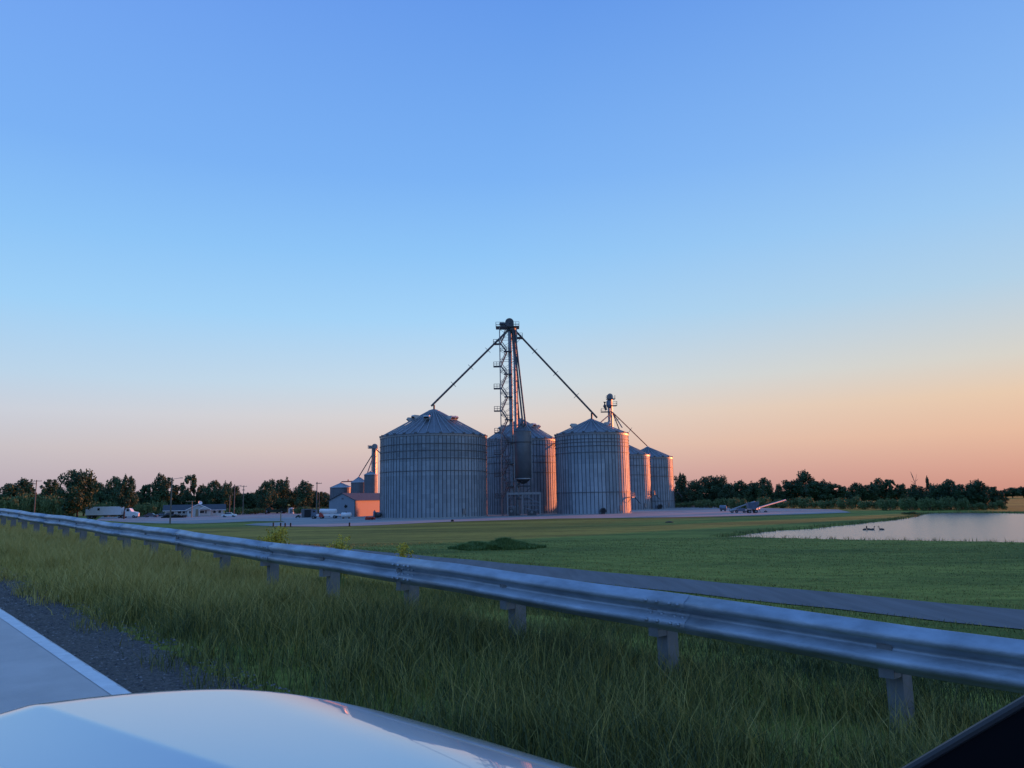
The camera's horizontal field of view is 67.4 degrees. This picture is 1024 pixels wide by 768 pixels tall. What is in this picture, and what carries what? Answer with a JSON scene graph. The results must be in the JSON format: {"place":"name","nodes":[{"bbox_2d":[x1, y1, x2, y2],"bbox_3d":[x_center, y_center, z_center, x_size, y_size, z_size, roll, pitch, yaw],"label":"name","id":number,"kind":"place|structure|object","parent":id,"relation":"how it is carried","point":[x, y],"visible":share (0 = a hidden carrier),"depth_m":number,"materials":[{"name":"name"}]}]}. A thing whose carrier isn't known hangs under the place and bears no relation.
{"place":"outdoors","nodes":[
{"label":"outdoors","id":0,"kind":"place"},
{"bbox_2d":[301,509,313,517],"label":"container","id":1,"kind":"object","parent":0,"point":[305,513],"visible":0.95,"depth_m":218.18,"materials":[{"name":"grey metal"}]},
{"bbox_2d":[0,0,1023,495],"label":"sky","id":2,"kind":"structure","parent":0,"point":[247,243],"materials":[{"name":"blue"}]},
{"bbox_2d":[4,496,1023,767],"bbox_3d":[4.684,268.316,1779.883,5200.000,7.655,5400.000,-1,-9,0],"label":"ground","id":3,"kind":"structure","parent":0,"point":[586,532],"depth_m":52.34,"materials":[{"name":"green plant"}]},
{"bbox_2d":[0,496,18,509],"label":"bush","id":4,"kind":"object","parent":3,"relation":"on","point":[5,504],"visible":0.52,"depth_m":259.55,"materials":[{"name":"green plant"}]},
{"bbox_2d":[0,483,24,502],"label":"tree","id":5,"kind":"object","parent":3,"relation":"on","point":[8,488],"visible":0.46,"depth_m":326.20,"materials":[{"name":"green plant"}]},
{"bbox_2d":[7,493,30,511],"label":"bush","id":6,"kind":"object","parent":3,"relation":"on","point":[23,502],"visible":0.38,"depth_m":266.42,"materials":[{"name":"green plant"}]},
{"bbox_2d":[11,477,36,499],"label":"tree","id":7,"kind":"object","parent":3,"relation":"on","point":[24,485],"visible":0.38,"depth_m":331.84,"materials":[{"name":"green plant"}]},
{"bbox_2d":[15,492,44,512],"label":"bush","id":8,"kind":"object","parent":3,"relation":"on","point":[39,499],"visible":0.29,"depth_m":272.54,"materials":[{"name":"green plant"}]},
{"bbox_2d":[39,479,60,499],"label":"tree","id":9,"kind":"object","parent":3,"relation":"on","point":[51,486],"visible":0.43,"depth_m":326.55,"materials":[{"name":"green plant"}]},
{"bbox_2d":[40,495,65,514],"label":"bush","id":10,"kind":"object","parent":3,"relation":"on","point":[48,507],"visible":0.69,"depth_m":267.52,"materials":[{"name":"green plant"}]},
{"bbox_2d":[0,608,130,712],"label":"highway","id":11,"kind":"structure","parent":3,"relation":"on","point":[32,672],"depth_m":6.37,"materials":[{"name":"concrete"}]},
{"bbox_2d":[0,609,129,694],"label":"edge line","id":12,"kind":"object","parent":11,"relation":"on","point":[99,679],"visible":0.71,"depth_m":7.01,"materials":[{"name":"white paint"}]},
{"bbox_2d":[0,689,1023,767],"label":"car","id":13,"kind":"object","parent":11,"relation":"on","point":[217,728],"visible":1,"depth_m":1.43,"materials":[{"name":"grey paint"}]},
{"bbox_2d":[56,501,75,516],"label":"bush","id":14,"kind":"object","parent":3,"relation":"on","point":[59,510],"visible":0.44,"depth_m":258.59,"materials":[{"name":"green plant"}]},
{"bbox_2d":[56,468,98,517],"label":"tree","id":15,"kind":"object","parent":3,"relation":"on","point":[79,489],"visible":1,"depth_m":257.54,"materials":[{"name":"green plant"}]},
{"bbox_2d":[90,480,112,505],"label":"tree","id":16,"kind":"object","parent":3,"relation":"on","point":[99,495],"visible":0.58,"depth_m":316.31,"materials":[{"name":"green plant"}]},
{"bbox_2d":[105,476,121,503],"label":"tree","id":17,"kind":"object","parent":3,"relation":"on","point":[111,490],"visible":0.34,"depth_m":324.82,"materials":[{"name":"green plant"}]},
{"bbox_2d":[0,575,251,692],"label":"gravel shoulder","id":18,"kind":"object","parent":3,"relation":"on","point":[150,677],"visible":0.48,"depth_m":7.47},
{"bbox_2d":[0,569,297,692],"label":"loose gravel","id":19,"kind":"structure","parent":18,"relation":"on","point":[108,661],"depth_m":7.77,"materials":[{"name":"grey gravel"}]},
{"bbox_2d":[137,484,152,505],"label":"tree","id":20,"kind":"object","parent":3,"relation":"on","point":[147,490],"visible":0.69,"depth_m":325.77,"materials":[{"name":"green plant"}]},
{"bbox_2d":[149,473,174,504],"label":"tree","id":21,"kind":"object","parent":3,"relation":"on","point":[160,487],"visible":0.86,"depth_m":325.65,"materials":[{"name":"green plant"}]},
{"bbox_2d":[167,485,182,504],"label":"tree","id":22,"kind":"object","parent":3,"relation":"on","point":[177,501],"visible":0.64,"depth_m":336.13,"materials":[{"name":"green plant"}]},
{"bbox_2d":[257,526,290,567],"bbox_3d":[-4.288,3.032,13.851,0.595,0.966,0.733,1,-9,-12],"label":"flowering weed","id":23,"kind":"object","parent":3,"relation":"on","point":[274,538],"visible":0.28,"depth_m":13.79,"materials":[{"name":"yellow plant"}]},
{"bbox_2d":[326,534,351,585],"bbox_3d":[-2.694,2.826,12.088,0.497,0.911,0.600,-1,-9,0],"label":"flowering weed","id":24,"kind":"object","parent":3,"relation":"on","point":[340,545],"visible":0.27,"depth_m":12.15,"materials":[{"name":"green plant"}]},
{"bbox_2d":[394,542,414,599],"bbox_3d":[-1.477,2.648,10.670,0.386,0.894,0.344,-1,-9,0],"label":"flowering weed","id":25,"kind":"object","parent":3,"relation":"on","point":[402,548],"visible":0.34,"depth_m":10.68,"materials":[{"name":"green plant"}]},
{"bbox_2d":[97,506,848,526],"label":"yard","id":26,"kind":"structure","parent":3,"relation":"on","point":[328,521],"depth_m":184.96,"materials":[{"name":"grey gravel"}]},
{"bbox_2d":[85,506,139,518],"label":"semi truck","id":27,"kind":"object","parent":26,"relation":"on","point":[93,512],"visible":0.9,"depth_m":267.99,"materials":[{"name":"white paint"}]},
{"bbox_2d":[113,475,138,518],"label":"tree","id":28,"kind":"object","parent":26,"relation":"on","point":[124,496],"visible":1,"depth_m":251.86,"materials":[{"name":"green plant"}]},
{"bbox_2d":[132,502,156,516],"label":"bush","id":29,"kind":"object","parent":26,"relation":"on","point":[142,510],"visible":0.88,"depth_m":285.93,"materials":[{"name":"green plant"}]},
{"bbox_2d":[148,500,167,515],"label":"bush","id":30,"kind":"object","parent":26,"relation":"on","point":[159,506],"visible":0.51,"depth_m":295.83,"materials":[{"name":"green plant"}]},
{"bbox_2d":[180,474,200,504],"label":"tree","id":31,"kind":"object","parent":26,"relation":"on","point":[188,496],"visible":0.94,"depth_m":326.25,"materials":[{"name":"green plant"}]},
{"bbox_2d":[163,501,225,516],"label":"house","id":32,"kind":"structure","parent":26,"relation":"on","point":[200,509],"depth_m":271.97,"materials":[{"name":"white"}]},
{"bbox_2d":[195,484,206,503],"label":"tree","id":33,"kind":"object","parent":26,"relation":"on","point":[201,488],"visible":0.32,"depth_m":330.55,"materials":[{"name":"green plant"}]},
{"bbox_2d":[200,480,222,503],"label":"tree","id":34,"kind":"object","parent":26,"relation":"on","point":[210,496],"visible":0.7,"depth_m":324.85,"materials":[{"name":"green plant"}]},
{"bbox_2d":[215,480,232,512],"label":"tree","id":35,"kind":"object","parent":26,"relation":"on","point":[224,495],"visible":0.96,"depth_m":320.73,"materials":[{"name":"green plant"}]},
{"bbox_2d":[228,484,242,508],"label":"tree","id":36,"kind":"object","parent":26,"relation":"on","point":[238,498],"visible":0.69,"depth_m":331.02,"materials":[{"name":"green plant"}]},
{"bbox_2d":[225,506,246,514],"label":"bush","id":37,"kind":"object","parent":26,"relation":"on","point":[238,510],"visible":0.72,"depth_m":300.29,"materials":[{"name":"green plant"}]},
{"bbox_2d":[241,492,256,508],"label":"tree","id":38,"kind":"object","parent":26,"relation":"on","point":[250,500],"visible":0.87,"depth_m":335.06,"materials":[{"name":"green plant"}]},
{"bbox_2d":[243,508,264,513],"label":"bush","id":39,"kind":"object","parent":26,"relation":"on","point":[249,511],"visible":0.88,"depth_m":305.30,"materials":[{"name":"green plant"}]},
{"bbox_2d":[254,480,277,513],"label":"tree","id":40,"kind":"object","parent":26,"relation":"on","point":[265,498],"visible":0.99,"depth_m":300.96,"materials":[{"name":"green plant"}]},
{"bbox_2d":[263,504,289,513],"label":"harvester","id":41,"kind":"object","parent":26,"relation":"on","point":[270,509],"visible":0.83,"depth_m":320.30,"materials":[{"name":"green paint"}]},
{"bbox_2d":[268,477,291,512],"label":"tree","id":42,"kind":"object","parent":26,"relation":"on","point":[281,489],"visible":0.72,"depth_m":320.23,"materials":[{"name":"green plant"}]},
{"bbox_2d":[286,491,298,507],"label":"tree","id":43,"kind":"object","parent":26,"relation":"on","point":[293,497],"visible":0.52,"depth_m":330.44,"materials":[{"name":"green plant"}]},
{"bbox_2d":[292,479,314,506],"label":"tree","id":44,"kind":"object","parent":26,"relation":"on","point":[303,490],"visible":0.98,"depth_m":315.73,"materials":[{"name":"green plant"}]},
{"bbox_2d":[311,491,326,507],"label":"tree","id":45,"kind":"object","parent":26,"relation":"on","point":[322,501],"visible":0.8,"depth_m":325.52,"materials":[{"name":"green plant"}]},
{"bbox_2d":[311,509,340,518],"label":"tank truck","id":46,"kind":"object","parent":26,"relation":"on","point":[325,512],"visible":0.97,"depth_m":201.71,"materials":[{"name":"white paint"}]},
{"bbox_2d":[330,482,350,498],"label":"bin","id":47,"kind":"object","parent":26,"relation":"on","point":[338,489],"visible":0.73,"depth_m":269.58,"materials":[{"name":"silver metal"}]},
{"bbox_2d":[328,493,379,516],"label":"shed","id":48,"kind":"structure","parent":26,"relation":"on","point":[360,504],"depth_m":221.61,"materials":[{"name":"white metal"}]},
{"bbox_2d":[351,477,363,492],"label":"bin","id":49,"kind":"object","parent":26,"relation":"on","point":[357,484],"visible":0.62,"depth_m":265.48,"materials":[{"name":"silver metal"}]},
{"bbox_2d":[359,444,379,490],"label":"grain elevator","id":50,"kind":"object","parent":26,"relation":"on","point":[374,460],"visible":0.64,"depth_m":266.96,"materials":[{"name":"metal"}]},
{"bbox_2d":[364,471,376,492],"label":"bin","id":51,"kind":"object","parent":26,"relation":"on","point":[370,481],"visible":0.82,"depth_m":258.30,"materials":[{"name":"silver metal"}]},
{"bbox_2d":[374,409,488,518],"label":"grain bin","id":52,"kind":"object","parent":26,"relation":"on","point":[433,463],"visible":0.99,"depth_m":188.27,"materials":[{"name":"metal"}]},
{"bbox_2d":[431,318,596,515],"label":"grain elevator","id":53,"kind":"object","parent":26,"relation":"on","point":[508,326],"visible":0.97,"depth_m":203.01,"materials":[{"name":"metal"}]},
{"bbox_2d":[510,422,532,515],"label":"overhead tank","id":54,"kind":"object","parent":26,"relation":"on","point":[522,443],"visible":0.99,"depth_m":197.74,"materials":[{"name":"metal"}]},
{"bbox_2d":[487,418,556,514],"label":"grain bin","id":55,"kind":"object","parent":26,"relation":"on","point":[543,480],"visible":0.57,"depth_m":216.53,"materials":[{"name":"metal"}]},
{"bbox_2d":[507,492,540,515],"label":"support frame","id":56,"kind":"object","parent":26,"relation":"on","point":[522,494],"visible":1,"depth_m":193.53,"materials":[{"name":"metal"}]},
{"bbox_2d":[554,418,639,514],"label":"grain bin","id":57,"kind":"object","parent":26,"relation":"on","point":[592,467],"visible":0.98,"depth_m":198.51,"materials":[{"name":"metal"}]},
{"bbox_2d":[601,393,646,445],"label":"grain elevator","id":58,"kind":"object","parent":26,"relation":"on","point":[609,404],"visible":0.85,"depth_m":254.92,"materials":[{"name":"metal"}]},
{"bbox_2d":[629,445,659,509],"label":"grain bin","id":59,"kind":"object","parent":26,"relation":"on","point":[640,478],"visible":0.38,"depth_m":251.08,"materials":[{"name":"metal"}]},
{"bbox_2d":[641,446,681,508],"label":"grain bin","id":60,"kind":"object","parent":26,"relation":"on","point":[662,477],"visible":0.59,"depth_m":265.41,"materials":[{"name":"metal"}]},
{"bbox_2d":[684,479,705,501],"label":"tree","id":61,"kind":"object","parent":26,"relation":"on","point":[693,491],"visible":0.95,"depth_m":285.73,"materials":[{"name":"green plant"}]},
{"bbox_2d":[702,475,728,501],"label":"tree","id":62,"kind":"object","parent":26,"relation":"on","point":[716,486],"visible":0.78,"depth_m":290.40,"materials":[{"name":"green plant"}]},
{"bbox_2d":[713,497,727,507],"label":"bush","id":63,"kind":"object","parent":26,"relation":"on","point":[717,503],"visible":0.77,"depth_m":257.30,"materials":[{"name":"green plant"}]},
{"bbox_2d":[717,483,736,499],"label":"tree","id":64,"kind":"object","parent":26,"relation":"on","point":[728,490],"visible":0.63,"depth_m":280.85,"materials":[{"name":"green plant"}]},
{"bbox_2d":[746,502,758,512],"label":"gravity wagon","id":65,"kind":"object","parent":26,"relation":"on","point":[751,506],"visible":0.88,"depth_m":177.56,"materials":[{"name":"blue paint"}]},
{"bbox_2d":[447,537,546,550],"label":"weed patch","id":66,"kind":"object","parent":3,"relation":"on","point":[504,543],"visible":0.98,"depth_m":65.31,"materials":[{"name":"green plant"}]},
{"bbox_2d":[0,518,1023,767],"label":"tall grass","id":67,"kind":"structure","parent":3,"relation":"on","point":[164,582],"depth_m":6.46,"materials":[{"name":"green plant"}]},
{"bbox_2d":[0,508,1023,734],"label":"guardrail","id":68,"kind":"object","parent":3,"relation":"on","point":[892,653],"visible":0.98,"depth_m":6.42,"materials":[{"name":"metal"}]},
{"bbox_2d":[258,540,1023,628],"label":"frontage lane","id":69,"kind":"structure","parent":3,"relation":"on","point":[993,616],"depth_m":31.95,"materials":[{"name":"grey asphalt"}]},
{"bbox_2d":[674,472,686,502],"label":"tree","id":70,"kind":"object","parent":3,"relation":"on","point":[680,483],"visible":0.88,"depth_m":296.40,"materials":[{"name":"green plant"}]},
{"bbox_2d":[730,479,751,500],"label":"tree","id":71,"kind":"object","parent":3,"relation":"on","point":[736,491],"visible":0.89,"depth_m":270.99,"materials":[{"name":"green plant"}]},
{"bbox_2d":[746,481,762,501],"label":"tree","id":72,"kind":"object","parent":3,"relation":"on","point":[755,493],"visible":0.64,"depth_m":274.96,"materials":[{"name":"green plant"}]},
{"bbox_2d":[756,496,770,507],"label":"bush","id":73,"kind":"object","parent":3,"relation":"on","point":[764,500],"visible":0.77,"depth_m":249.63,"materials":[{"name":"green plant"}]},
{"bbox_2d":[756,477,773,499],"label":"tree","id":74,"kind":"object","parent":3,"relation":"on","point":[764,484],"visible":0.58,"depth_m":299.90,"materials":[{"name":"green plant"}]},
{"bbox_2d":[774,483,784,500],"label":"tree","id":75,"kind":"object","parent":3,"relation":"on","point":[778,490],"visible":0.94,"depth_m":310.93,"materials":[{"name":"green plant"}]},
{"bbox_2d":[781,479,801,500],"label":"tree","id":76,"kind":"object","parent":3,"relation":"on","point":[791,491],"visible":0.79,"depth_m":312.40,"materials":[{"name":"green plant"}]},
{"bbox_2d":[786,496,802,507],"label":"bush","id":77,"kind":"object","parent":3,"relation":"on","point":[792,503],"visible":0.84,"depth_m":232.13,"materials":[{"name":"green plant"}]},
{"bbox_2d":[794,469,814,498],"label":"tree","id":78,"kind":"object","parent":3,"relation":"on","point":[803,478],"visible":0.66,"depth_m":308.13,"materials":[{"name":"green plant"}]},
{"bbox_2d":[797,497,813,507],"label":"bush","id":79,"kind":"object","parent":3,"relation":"on","point":[803,502],"visible":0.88,"depth_m":230.02,"materials":[{"name":"green plant"}]},
{"bbox_2d":[803,479,835,500],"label":"tree","id":80,"kind":"object","parent":3,"relation":"on","point":[812,489],"visible":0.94,"depth_m":294.57,"materials":[{"name":"green plant"}]},
{"bbox_2d":[818,483,848,499],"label":"tree","id":81,"kind":"object","parent":3,"relation":"on","point":[837,493],"visible":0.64,"depth_m":294.10,"materials":[{"name":"green plant"}]},
{"bbox_2d":[825,497,841,508],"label":"bush","id":82,"kind":"object","parent":3,"relation":"on","point":[831,504],"visible":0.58,"depth_m":216.39,"materials":[{"name":"green plant"}]},
{"bbox_2d":[844,495,862,508],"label":"bush","id":83,"kind":"object","parent":3,"relation":"on","point":[852,503],"visible":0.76,"depth_m":205.57,"materials":[{"name":"green plant"}]},
{"bbox_2d":[847,482,862,498],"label":"tree","id":84,"kind":"object","parent":3,"relation":"on","point":[854,490],"visible":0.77,"depth_m":305.78,"materials":[{"name":"green plant"}]},
{"bbox_2d":[707,510,1023,541],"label":"shore grass","id":85,"kind":"structure","parent":3,"relation":"on","point":[838,524],"depth_m":97.07,"materials":[{"name":"green plant"}]},
{"bbox_2d":[857,500,873,509],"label":"bush","id":86,"kind":"object","parent":3,"relation":"on","point":[862,504],"visible":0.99,"depth_m":199.18,"materials":[{"name":"green plant"}]},
{"bbox_2d":[860,483,880,500],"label":"tree","id":87,"kind":"object","parent":3,"relation":"on","point":[868,493],"visible":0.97,"depth_m":305.12,"materials":[{"name":"green plant"}]},
{"bbox_2d":[868,478,887,498],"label":"tree","id":88,"kind":"object","parent":3,"relation":"on","point":[877,483],"visible":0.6,"depth_m":309.82,"materials":[{"name":"green plant"}]},
{"bbox_2d":[877,498,895,509],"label":"bush","id":89,"kind":"object","parent":3,"relation":"on","point":[885,504],"visible":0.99,"depth_m":184.06,"materials":[{"name":"green plant"}]},
{"bbox_2d":[881,479,897,498],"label":"tree","id":90,"kind":"object","parent":3,"relation":"on","point":[890,494],"visible":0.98,"depth_m":307.55,"materials":[{"name":"green plant"}]},
{"bbox_2d":[894,483,908,498],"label":"tree","id":91,"kind":"object","parent":3,"relation":"on","point":[902,491],"visible":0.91,"depth_m":305.60,"materials":[{"name":"green plant"}]},
{"bbox_2d":[898,496,915,510],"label":"bush","id":92,"kind":"object","parent":3,"relation":"on","point":[906,505],"visible":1,"depth_m":178.19,"materials":[{"name":"green plant"}]},
{"bbox_2d":[907,483,924,501],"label":"tree","id":93,"kind":"object","parent":3,"relation":"on","point":[914,491],"visible":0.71,"depth_m":191.88,"materials":[{"name":"green plant"}]},
{"bbox_2d":[917,497,935,510],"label":"bush","id":94,"kind":"object","parent":3,"relation":"on","point":[928,503],"visible":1,"depth_m":172.44,"materials":[{"name":"green plant"}]},
{"bbox_2d":[928,500,944,510],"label":"bush","id":95,"kind":"object","parent":3,"relation":"on","point":[939,505],"visible":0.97,"depth_m":173.32,"materials":[{"name":"green plant"}]},
{"bbox_2d":[927,483,950,500],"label":"tree","id":96,"kind":"object","parent":3,"relation":"on","point":[935,492],"visible":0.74,"depth_m":182.23,"materials":[{"name":"green plant"}]},
{"bbox_2d":[939,496,954,509],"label":"bush","id":97,"kind":"object","parent":3,"relation":"on","point":[946,503],"visible":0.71,"depth_m":176.13,"materials":[{"name":"green plant"}]},
{"bbox_2d":[939,479,955,507],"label":"tree","id":98,"kind":"object","parent":3,"relation":"on","point":[949,484],"visible":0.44,"depth_m":182.29,"materials":[{"name":"green plant"}]},
{"bbox_2d":[950,497,970,509],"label":"bush","id":99,"kind":"object","parent":3,"relation":"on","point":[964,503],"visible":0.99,"depth_m":170.72,"materials":[{"name":"green plant"}]},
{"bbox_2d":[950,482,977,509],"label":"tree","id":100,"kind":"object","parent":3,"relation":"on","point":[959,491],"visible":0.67,"depth_m":176.91,"materials":[{"name":"green plant"}]},
{"bbox_2d":[968,502,987,509],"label":"bush","id":101,"kind":"object","parent":3,"relation":"on","point":[981,506],"visible":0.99,"depth_m":170.06,"materials":[{"name":"green plant"}]},
{"bbox_2d":[969,478,992,503],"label":"tree","id":102,"kind":"object","parent":3,"relation":"on","point":[981,488],"visible":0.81,"depth_m":176.90,"materials":[{"name":"green plant"}]},
{"bbox_2d":[987,486,1004,502],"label":"tree","id":103,"kind":"object","parent":3,"relation":"on","point":[993,497],"visible":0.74,"depth_m":182.07,"materials":[{"name":"green plant"}]},
{"bbox_2d":[987,499,1007,509],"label":"bush","id":104,"kind":"object","parent":3,"relation":"on","point":[1000,503],"visible":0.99,"depth_m":171.54,"materials":[{"name":"green plant"}]},
{"bbox_2d":[1002,487,1021,497],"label":"tree","id":105,"kind":"object","parent":3,"relation":"on","point":[1012,492],"visible":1,"depth_m":414.48,"materials":[{"name":"green plant"}]},
{"bbox_2d":[730,513,1023,542],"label":"pond water","id":106,"kind":"structure","parent":0,"point":[1001,527],"depth_m":91.86,"materials":[{"name":"grey liquid"}]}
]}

